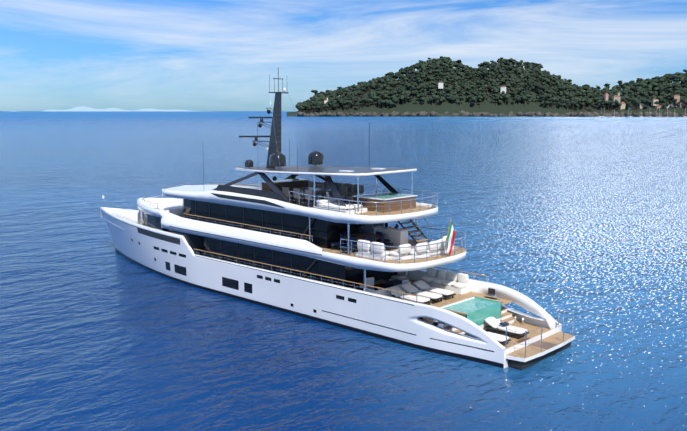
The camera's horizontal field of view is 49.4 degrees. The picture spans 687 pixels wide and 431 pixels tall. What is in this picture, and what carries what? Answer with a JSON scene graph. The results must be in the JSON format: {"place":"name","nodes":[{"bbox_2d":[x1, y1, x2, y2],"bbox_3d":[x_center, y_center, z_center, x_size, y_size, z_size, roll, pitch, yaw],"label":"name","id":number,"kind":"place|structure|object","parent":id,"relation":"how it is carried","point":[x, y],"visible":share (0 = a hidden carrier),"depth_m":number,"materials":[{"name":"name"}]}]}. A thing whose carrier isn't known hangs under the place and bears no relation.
{"place":"outdoors","nodes":[
{"label":"outdoors","id":0,"kind":"place"},
{"bbox_2d":[45,106,188,110],"bbox_3d":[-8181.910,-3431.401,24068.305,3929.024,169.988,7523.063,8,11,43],"label":"distant coast hills","id":1,"kind":"structure","parent":0,"point":[82,108],"depth_m":24526.89,"materials":[{"name":"white"}]},
{"bbox_2d":[0,111,686,430],"bbox_3d":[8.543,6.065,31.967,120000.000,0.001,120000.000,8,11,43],"label":"sea","id":2,"kind":"structure","parent":0,"point":[584,219],"depth_m":45.13,"materials":[{"name":"liquid"}]},
{"bbox_2d":[100,207,561,367],"bbox_3d":[-5.224,2.979,44.878,37.265,3.740,5.700,8,11,43],"label":"yacht hull","id":3,"kind":"object","parent":2,"relation":"on","point":[305,298],"visible":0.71,"depth_m":36.61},
{"bbox_2d":[137,183,465,271],"bbox_3d":[-4.840,-0.214,44.059,26.700,2.885,5.700,8,11,43],"label":"yacht superstructure","id":4,"kind":"object","parent":3,"relation":"on","point":[197,192],"visible":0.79,"depth_m":38.66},
{"bbox_2d":[139,193,396,290],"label":"windows","id":5,"kind":"structure","parent":4,"relation":"attached to","point":[324,234],"depth_m":40.13,"materials":[{"name":"black glass"}]},
{"bbox_2d":[112,175,455,260],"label":"yacht deck fittings","id":6,"kind":"object","parent":4,"relation":"on","point":[386,235],"visible":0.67,"depth_m":37.72,"materials":[{"name":"white fabric"}]},
{"bbox_2d":[102,183,486,302],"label":"railings","id":7,"kind":"object","parent":4,"relation":"attached to","point":[399,255],"visible":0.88,"depth_m":36.76,"materials":[{"name":"silver metal"}]},
{"bbox_2d":[203,68,416,211],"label":"hardtop and mast","id":8,"kind":"object","parent":4,"relation":"on","point":[276,160],"visible":1,"depth_m":40.87,"materials":[{"name":"white metal"}]},
{"bbox_2d":[116,219,493,351],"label":"hull windows","id":9,"kind":"structure","parent":3,"relation":"attached to","point":[226,282],"depth_m":42.10,"materials":[{"name":"black glass"}]},
{"bbox_2d":[360,268,574,368],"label":"yacht aft decks","id":10,"kind":"object","parent":3,"relation":"attached to","point":[499,323],"visible":0.58,"depth_m":34.37,"materials":[{"name":"brown wood"}]},
{"bbox_2d":[599,108,685,116],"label":"boats","id":11,"kind":"object","parent":2,"relation":"on","point":[642,116],"visible":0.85,"depth_m":1298.39,"materials":[{"name":"white paint"}]},
{"bbox_2d":[0,0,686,110],"label":"sky","id":12,"kind":"structure","parent":0,"point":[191,55],"materials":[{"name":"blue"}]},
{"bbox_2d":[287,66,686,116],"bbox_3d":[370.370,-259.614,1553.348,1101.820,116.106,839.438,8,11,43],"label":"headland terrain","id":13,"kind":"structure","parent":0,"point":[465,108],"depth_m":1450.57,"materials":[{"name":"green plant"}]},
{"bbox_2d":[295,56,686,112],"bbox_3d":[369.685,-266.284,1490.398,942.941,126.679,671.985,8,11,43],"label":"headland trees","id":14,"kind":"object","parent":13,"relation":"on","point":[658,85],"visible":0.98,"depth_m":1488.02,"materials":[{"name":"green plant"}]},
{"bbox_2d":[324,82,686,109],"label":"houses","id":15,"kind":"structure","parent":13,"relation":"on","point":[614,98],"depth_m":1387.89,"materials":[{"name":"beige paint"}]}
]}

